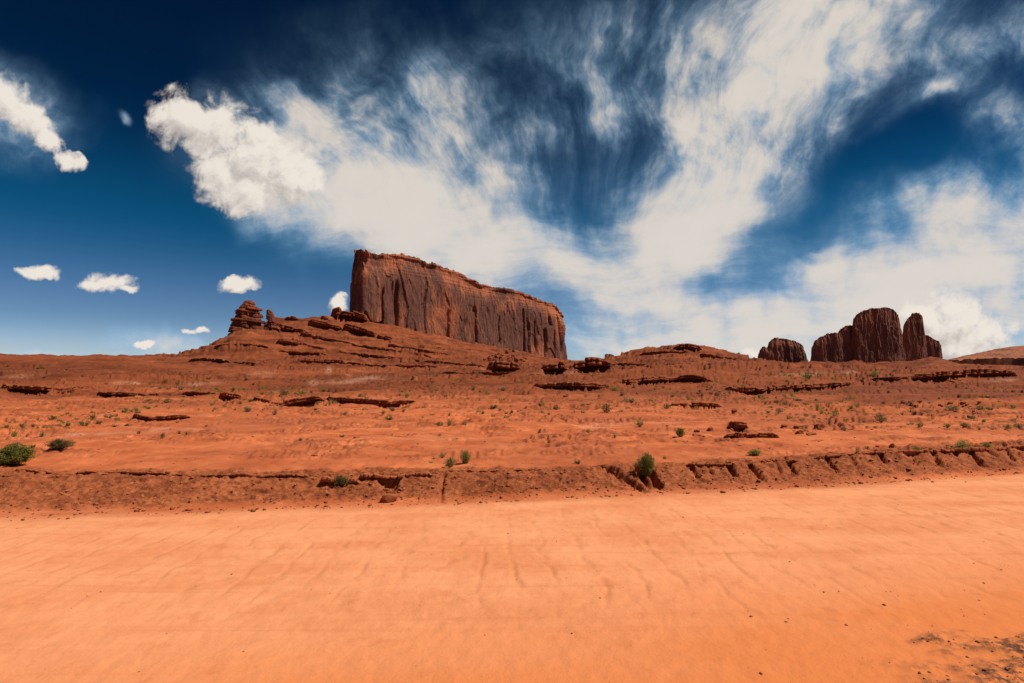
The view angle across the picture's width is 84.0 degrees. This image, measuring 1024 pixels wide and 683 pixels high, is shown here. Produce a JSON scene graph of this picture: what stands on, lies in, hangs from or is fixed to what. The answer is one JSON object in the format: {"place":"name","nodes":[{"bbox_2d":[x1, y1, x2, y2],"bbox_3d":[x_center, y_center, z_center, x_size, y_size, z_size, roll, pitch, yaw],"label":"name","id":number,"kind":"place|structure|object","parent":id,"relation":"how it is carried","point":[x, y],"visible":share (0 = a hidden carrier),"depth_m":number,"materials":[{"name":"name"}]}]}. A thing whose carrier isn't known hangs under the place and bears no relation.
{"place":"outdoors","nodes":[
{"label":"outdoors","id":0,"kind":"place"},
{"bbox_2d":[0,474,1023,682],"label":"dirt road","id":1,"kind":"structure","parent":0,"point":[386,602],"depth_m":5.21,"materials":[{"name":"orange soil"}]},
{"bbox_2d":[0,313,1023,516],"bbox_3d":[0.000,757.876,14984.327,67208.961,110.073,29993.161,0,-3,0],"label":"desert ground","id":2,"kind":"structure","parent":0,"point":[605,453],"depth_m":20.38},
{"bbox_2d":[0,443,37,465],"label":"desert shrub","id":3,"kind":"object","parent":2,"relation":"on","point":[16,456],"visible":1,"depth_m":10.15,"materials":[{"name":"green plant"}]},
{"bbox_2d":[0,384,97,393],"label":"rock ledge","id":4,"kind":"object","parent":2,"relation":"on","point":[86,389],"visible":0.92,"depth_m":60.86,"materials":[{"name":"brown stone"}]},
{"bbox_2d":[46,415,57,419],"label":"desert shrub","id":5,"kind":"object","parent":2,"relation":"on","point":[53,417],"visible":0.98,"depth_m":23.25,"materials":[{"name":"green plant"}]},
{"bbox_2d":[43,438,77,449],"bbox_3d":[-10.025,2.269,12.623,0.708,0.250,0.543,0,-3,0],"label":"desert shrub","id":6,"kind":"object","parent":2,"relation":"on","point":[58,444],"visible":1,"depth_m":12.55,"materials":[{"name":"green plant"}]},
{"bbox_2d":[78,419,89,425],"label":"desert shrub","id":7,"kind":"object","parent":2,"relation":"on","point":[82,422],"visible":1,"depth_m":20.20,"materials":[{"name":"green plant"}]},
{"bbox_2d":[14,469,189,476],"bbox_3d":[-7.061,2.262,9.798,3.061,0.181,0.271,0,-3,-3],"label":"rock ledge","id":8,"kind":"object","parent":2,"relation":"on","point":[90,471],"visible":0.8,"depth_m":9.75,"materials":[{"name":"brown stone"}]},
{"bbox_2d":[97,391,146,395],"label":"rock ledge","id":9,"kind":"object","parent":2,"relation":"on","point":[99,393],"visible":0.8,"depth_m":52.04,"materials":[{"name":"brown stone"}]},
{"bbox_2d":[132,413,190,419],"bbox_3d":[-14.600,3.219,23.612,2.656,0.506,0.647,0,-3,0],"label":"rock ledge","id":10,"kind":"object","parent":2,"relation":"on","point":[138,416],"visible":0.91,"depth_m":23.39,"materials":[{"name":"brown stone"}]},
{"bbox_2d":[148,391,217,395],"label":"rock ledge","id":11,"kind":"object","parent":2,"relation":"on","point":[196,393],"visible":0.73,"depth_m":54.43,"materials":[{"name":"brown stone"}]},
{"bbox_2d":[219,391,242,400],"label":"rock ledge","id":12,"kind":"object","parent":2,"relation":"on","point":[228,395],"visible":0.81,"depth_m":46.04,"materials":[{"name":"brown stone"}]},
{"bbox_2d":[214,343,267,348],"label":"rock ledge","id":13,"kind":"object","parent":2,"relation":"on","point":[259,345],"visible":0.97,"depth_m":553.18,"materials":[{"name":"brown stone"}]},
{"bbox_2d":[227,300,265,335],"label":"rock spire","id":14,"kind":"object","parent":2,"relation":"on","point":[248,315],"visible":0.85,"depth_m":682.49,"materials":[{"name":"brown stone"}]},
{"bbox_2d":[200,473,313,478],"bbox_3d":[-4.368,2.349,9.768,2.074,0.224,0.285,0,-3,0],"label":"rock ledge","id":15,"kind":"object","parent":2,"relation":"on","point":[280,475],"visible":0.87,"depth_m":9.69,"materials":[{"name":"brown stone"}]},
{"bbox_2d":[188,357,345,365],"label":"rock ledge","id":16,"kind":"object","parent":2,"relation":"on","point":[302,360],"visible":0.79,"depth_m":373.47,"materials":[{"name":"brown stone"}]},
{"bbox_2d":[263,309,280,331],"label":"rock spire","id":17,"kind":"object","parent":2,"relation":"on","point":[271,325],"visible":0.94,"depth_m":698.17,"materials":[{"name":"brown stone"}]},
{"bbox_2d":[252,395,323,406],"bbox_3d":[-15.162,4.329,38.475,5.120,1.420,1.520,0,-3,0],"label":"rock ledge","id":18,"kind":"object","parent":2,"relation":"on","point":[299,401],"visible":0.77,"depth_m":37.95,"materials":[{"name":"brown stone"}]},
{"bbox_2d":[284,316,298,320],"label":"rock ledge","id":19,"kind":"object","parent":2,"relation":"on","point":[294,318],"visible":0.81,"depth_m":872.59,"materials":[{"name":"brown stone"}]},
{"bbox_2d":[276,323,307,332],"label":"rock ledge","id":20,"kind":"object","parent":2,"relation":"on","point":[287,327],"visible":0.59,"depth_m":723.59,"materials":[{"name":"brown stone"}]},
{"bbox_2d":[278,350,323,354],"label":"rock ledge","id":21,"kind":"object","parent":2,"relation":"on","point":[306,352],"visible":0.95,"depth_m":540.56,"materials":[{"name":"brown stone"}]},
{"bbox_2d":[276,339,326,348],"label":"rock ledge","id":22,"kind":"object","parent":2,"relation":"on","point":[282,341],"visible":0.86,"depth_m":577.57,"materials":[{"name":"brown stone"}]},
{"bbox_2d":[308,319,342,329],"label":"rock ledge","id":23,"kind":"object","parent":2,"relation":"on","point":[312,322],"visible":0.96,"depth_m":794.48,"materials":[{"name":"brown stone"}]},
{"bbox_2d":[300,332,350,342],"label":"rock ledge","id":24,"kind":"object","parent":2,"relation":"on","point":[303,334],"visible":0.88,"depth_m":641.35,"materials":[{"name":"brown stone"}]},
{"bbox_2d":[320,476,334,482],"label":"rock ledge","id":25,"kind":"object","parent":2,"relation":"on","point":[324,479],"visible":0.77,"depth_m":9.39,"materials":[{"name":"brown stone"}]},
{"bbox_2d":[334,474,350,486],"bbox_3d":[-2.789,2.282,9.365,0.287,0.204,0.259,2,-4,-29],"label":"desert shrub","id":26,"kind":"object","parent":2,"relation":"on","point":[341,480],"visible":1,"depth_m":9.32,"materials":[{"name":"green plant"}]},
{"bbox_2d":[331,307,369,321],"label":"rock ledge","id":27,"kind":"object","parent":2,"relation":"on","point":[336,311],"visible":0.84,"depth_m":914.44,"materials":[{"name":"brown stone"}]},
{"bbox_2d":[348,478,359,482],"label":"rock ledge","id":28,"kind":"object","parent":2,"relation":"on","point":[353,480],"visible":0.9,"depth_m":9.41,"materials":[{"name":"brown stone"}]},
{"bbox_2d":[343,323,393,339],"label":"rock ledge","id":29,"kind":"object","parent":2,"relation":"on","point":[347,326],"visible":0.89,"depth_m":784.25,"materials":[{"name":"brown stone"}]},
{"bbox_2d":[326,396,415,405],"bbox_3d":[-10.367,4.283,39.377,9.544,0.807,1.556,-2,-4,33],"label":"rock ledge","id":30,"kind":"object","parent":2,"relation":"on","point":[380,402],"visible":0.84,"depth_m":37.96,"materials":[{"name":"brown stone"}]},
{"bbox_2d":[336,351,419,361],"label":"rock ledge","id":31,"kind":"object","parent":2,"relation":"on","point":[373,355],"visible":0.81,"depth_m":557.47,"materials":[{"name":"brown stone"}]},
{"bbox_2d":[379,493,396,502],"bbox_3d":[-1.915,2.430,8.784,0.260,0.153,0.184,5,-7,-19],"label":"boulder","id":32,"kind":"object","parent":2,"relation":"on","point":[389,498],"visible":0.81,"depth_m":8.71,"materials":[{"name":"brown stone"}]},
{"bbox_2d":[347,342,431,357],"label":"rock ledge","id":33,"kind":"object","parent":2,"relation":"on","point":[375,348],"visible":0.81,"depth_m":628.40,"materials":[{"name":"brown stone"}]},
{"bbox_2d":[346,362,437,368],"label":"rock ledge","id":34,"kind":"object","parent":2,"relation":"on","point":[407,366],"visible":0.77,"depth_m":330.15,"materials":[{"name":"brown stone"}]},
{"bbox_2d":[358,471,431,478],"bbox_3d":[-2.011,2.358,9.823,1.291,0.253,0.394,0,-3,-9],"label":"rock ledge","id":35,"kind":"object","parent":2,"relation":"on","point":[378,476],"visible":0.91,"depth_m":9.67,"materials":[{"name":"brown stone"}]},
{"bbox_2d":[388,344,448,354],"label":"rock ledge","id":36,"kind":"object","parent":2,"relation":"on","point":[418,349],"visible":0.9,"depth_m":692.19,"materials":[{"name":"brown stone"}]},
{"bbox_2d":[445,456,456,467],"bbox_3d":[-1.127,2.210,10.442,0.239,0.223,0.203,-1,-3,22],"label":"desert shrub","id":37,"kind":"object","parent":2,"relation":"on","point":[450,463],"visible":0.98,"depth_m":10.42,"materials":[{"name":"green plant"}]},
{"bbox_2d":[424,360,483,366],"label":"rock ledge","id":38,"kind":"object","parent":2,"relation":"on","point":[444,362],"visible":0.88,"depth_m":501.74,"materials":[{"name":"brown stone"}]},
{"bbox_2d":[349,249,566,358],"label":"sandstone mesa","id":39,"kind":"structure","parent":2,"relation":"on","point":[403,290],"depth_m":1158.17,"materials":[{"name":"brown stone"}]},
{"bbox_2d":[457,449,471,463],"bbox_3d":[-0.889,2.188,10.844,0.289,0.300,0.195,1,-3,-23],"label":"desert shrub","id":40,"kind":"object","parent":2,"relation":"on","point":[465,456],"visible":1,"depth_m":10.82,"materials":[{"name":"green plant"}]},
{"bbox_2d":[443,371,509,375],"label":"rock ledge","id":41,"kind":"object","parent":2,"relation":"on","point":[485,373],"visible":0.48,"depth_m":167.58,"materials":[{"name":"brown stone"}]},
{"bbox_2d":[448,469,555,472],"bbox_3d":[-0.200,2.322,10.175,1.988,0.105,0.168,0,-3,-3],"label":"rock ledge","id":42,"kind":"object","parent":2,"relation":"on","point":[492,471],"visible":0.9,"depth_m":10.14,"materials":[{"name":"brown stone"}]},
{"bbox_2d":[486,361,520,369],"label":"rock ledge","id":43,"kind":"object","parent":2,"relation":"on","point":[499,364],"visible":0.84,"depth_m":232.30,"materials":[{"name":"brown stone"}]},
{"bbox_2d":[0,370,1015,467],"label":"dry grass","id":44,"kind":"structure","parent":2,"relation":"on","point":[762,398],"depth_m":32.80,"materials":[{"name":"green plant"}]},
{"bbox_2d":[0,365,1022,520],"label":"loose stones","id":45,"kind":"object","parent":2,"relation":"on","point":[455,476],"visible":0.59,"depth_m":10.04,"materials":[{"name":"brown stone"}]},
{"bbox_2d":[541,361,566,369],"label":"rock ledge","id":46,"kind":"object","parent":2,"relation":"on","point":[561,364],"visible":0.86,"depth_m":162.83,"materials":[{"name":"brown stone"}]},
{"bbox_2d":[534,382,606,387],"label":"rock ledge","id":47,"kind":"object","parent":2,"relation":"on","point":[576,384],"visible":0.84,"depth_m":66.81,"materials":[{"name":"brown stone"}]},
{"bbox_2d":[571,357,612,368],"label":"rock ledge","id":48,"kind":"object","parent":2,"relation":"on","point":[592,361],"visible":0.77,"depth_m":189.20,"materials":[{"name":"brown stone"}]},
{"bbox_2d":[602,402,612,412],"bbox_3d":[4.580,3.226,27.717,0.603,0.538,0.574,1,-3,-13],"label":"desert shrub","id":49,"kind":"object","parent":2,"relation":"on","point":[606,409],"visible":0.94,"depth_m":27.65,"materials":[{"name":"green plant"}]},
{"bbox_2d":[623,397,635,402],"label":"desert shrub","id":50,"kind":"object","parent":2,"relation":"on","point":[629,400],"visible":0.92,"depth_m":37.27,"materials":[{"name":"green plant"}]},
{"bbox_2d":[634,419,645,426],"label":"desert shrub","id":51,"kind":"object","parent":2,"relation":"on","point":[639,422],"visible":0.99,"depth_m":20.93,"materials":[{"name":"green plant"}]},
{"bbox_2d":[633,452,654,476],"bbox_3d":[2.365,2.182,10.148,0.426,0.452,0.340,0,-3,0],"label":"desert shrub","id":52,"kind":"object","parent":2,"relation":"on","point":[646,464],"visible":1,"depth_m":10.09,"materials":[{"name":"green plant"}]},
{"bbox_2d":[612,363,688,365],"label":"rock ledge","id":53,"kind":"object","parent":2,"relation":"on","point":[623,364],"visible":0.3,"depth_m":216.67,"materials":[{"name":"brown stone"}]},
{"bbox_2d":[613,375,712,383],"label":"rock ledge","id":54,"kind":"object","parent":2,"relation":"on","point":[652,379],"visible":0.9,"depth_m":79.65,"materials":[{"name":"brown stone"}]},
{"bbox_2d":[640,351,689,355],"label":"rock ledge","id":55,"kind":"object","parent":2,"relation":"on","point":[652,353],"visible":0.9,"depth_m":510.51,"materials":[{"name":"brown stone"}]},
{"bbox_2d":[674,427,684,436],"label":"desert shrub","id":56,"kind":"object","parent":2,"relation":"on","point":[679,432],"visible":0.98,"depth_m":15.71,"materials":[{"name":"green plant"}]},
{"bbox_2d":[673,343,701,350],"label":"rock ledge","id":57,"kind":"object","parent":2,"relation":"on","point":[694,346],"visible":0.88,"depth_m":550.36,"materials":[{"name":"brown stone"}]},
{"bbox_2d":[670,402,720,407],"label":"rock ledge","id":58,"kind":"object","parent":2,"relation":"on","point":[703,404],"visible":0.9,"depth_m":32.51,"materials":[{"name":"brown stone"}]},
{"bbox_2d":[700,353,738,359],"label":"rock ledge","id":59,"kind":"object","parent":2,"relation":"on","point":[702,355],"visible":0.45,"depth_m":452.95,"materials":[{"name":"brown stone"}]},
{"bbox_2d":[726,420,747,428],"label":"rock ledge","id":60,"kind":"object","parent":2,"relation":"on","point":[737,424],"visible":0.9,"depth_m":19.18,"materials":[{"name":"brown stone"}]},
{"bbox_2d":[686,459,796,469],"bbox_3d":[4.427,2.340,10.804,2.414,0.200,0.256,1,-3,-11],"label":"rock ledge","id":61,"kind":"object","parent":2,"relation":"on","point":[728,466],"visible":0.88,"depth_m":10.67,"materials":[{"name":"brown stone"}]},
{"bbox_2d":[723,432,778,438],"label":"rock ledge","id":62,"kind":"object","parent":2,"relation":"on","point":[750,435],"visible":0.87,"depth_m":15.05,"materials":[{"name":"brown stone"}]},
{"bbox_2d":[748,449,763,455],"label":"desert shrub","id":63,"kind":"object","parent":2,"relation":"on","point":[754,452],"visible":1,"depth_m":11.49,"materials":[{"name":"green plant"}]},
{"bbox_2d":[758,337,807,362],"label":"sandstone butte","id":64,"kind":"object","parent":2,"relation":"on","point":[783,350],"visible":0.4,"depth_m":1847.89,"materials":[{"name":"brown stone"}]},
{"bbox_2d":[724,381,853,391],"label":"rock ledge","id":65,"kind":"object","parent":2,"relation":"on","point":[783,386],"visible":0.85,"depth_m":64.73,"materials":[{"name":"brown stone"}]},
{"bbox_2d":[793,424,804,428],"bbox_3d":[9.983,2.971,19.782,0.380,0.151,0.252,-4,7,-27],"label":"boulder","id":66,"kind":"object","parent":2,"relation":"on","point":[797,426],"visible":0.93,"depth_m":19.69,"materials":[{"name":"brown stone"}]},
{"bbox_2d":[795,429,803,433],"bbox_3d":[7.934,2.520,15.777,0.263,0.164,0.196,-7,-8,20],"label":"boulder","id":67,"kind":"object","parent":2,"relation":"on","point":[800,431],"visible":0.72,"depth_m":15.69,"materials":[{"name":"brown stone"}]},
{"bbox_2d":[803,372,815,378],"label":"desert shrub","id":68,"kind":"object","parent":2,"relation":"on","point":[808,375],"visible":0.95,"depth_m":92.13,"materials":[{"name":"green plant"}]},
{"bbox_2d":[806,432,816,435],"bbox_3d":[8.048,2.490,15.299,0.241,0.098,0.176,2,2,-5],"label":"boulder","id":69,"kind":"object","parent":2,"relation":"on","point":[810,433],"visible":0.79,"depth_m":15.25,"materials":[{"name":"brown stone"}]},
{"bbox_2d":[813,424,824,429],"bbox_3d":[10.515,2.954,19.466,0.311,0.262,0.268,8,-7,-2],"label":"boulder","id":70,"kind":"object","parent":2,"relation":"on","point":[818,426],"visible":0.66,"depth_m":19.36,"materials":[{"name":"brown stone"}]},
{"bbox_2d":[810,307,942,362],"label":"sandstone butte","id":71,"kind":"object","parent":2,"relation":"on","point":[872,335],"visible":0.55,"depth_m":1742.81,"materials":[{"name":"brown stone"}]},
{"bbox_2d":[874,413,887,421],"bbox_3d":[13.195,2.719,20.418,0.475,0.351,0.430,1,-3,-10],"label":"desert shrub","id":72,"kind":"object","parent":2,"relation":"on","point":[880,418],"visible":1,"depth_m":20.37,"materials":[{"name":"green plant"}]},
{"bbox_2d":[816,445,1023,460],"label":"rock ledge","id":73,"kind":"object","parent":2,"relation":"on","point":[931,451],"visible":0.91,"depth_m":11.72,"materials":[{"name":"brown stone"}]},
{"bbox_2d":[871,368,1016,381],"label":"rock ledge","id":74,"kind":"object","parent":2,"relation":"on","point":[979,371],"visible":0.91,"depth_m":87.71,"materials":[{"name":"brown stone"}]},
{"bbox_2d":[943,405,959,410],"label":"desert shrub","id":75,"kind":"object","parent":2,"relation":"on","point":[950,408],"visible":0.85,"depth_m":28.15,"materials":[{"name":"green plant"}]},
{"bbox_2d":[953,438,971,453],"bbox_3d":[9.489,2.196,11.981,0.375,0.341,0.364,0,-3,0],"label":"desert shrub","id":76,"kind":"object","parent":2,"relation":"on","point":[961,444],"visible":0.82,"depth_m":11.92,"materials":[{"name":"green plant"}]},
{"bbox_2d":[960,422,970,427],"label":"desert shrub","id":77,"kind":"object","parent":2,"relation":"on","point":[964,425],"visible":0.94,"depth_m":17.00,"materials":[{"name":"green plant"}]},
{"bbox_2d":[948,346,1023,365],"bbox_3d":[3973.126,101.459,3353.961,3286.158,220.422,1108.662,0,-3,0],"label":"mesa","id":78,"kind":"structure","parent":2,"relation":"on","point":[1013,355],"depth_m":3047.19,"materials":[{"name":"orange stone"}]},
{"bbox_2d":[982,442,992,446],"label":"desert shrub","id":79,"kind":"object","parent":2,"relation":"on","point":[986,444],"visible":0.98,"depth_m":12.18,"materials":[{"name":"green plant"}]},
{"bbox_2d":[0,0,1023,361],"label":"sky","id":80,"kind":"structure","parent":0,"point":[735,176],"materials":[{"name":"blue"}]},
{"bbox_2d":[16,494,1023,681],"bbox_3d":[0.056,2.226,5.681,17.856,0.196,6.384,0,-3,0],"label":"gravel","id":81,"kind":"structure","parent":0,"point":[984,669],"depth_m":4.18,"materials":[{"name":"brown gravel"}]}
]}

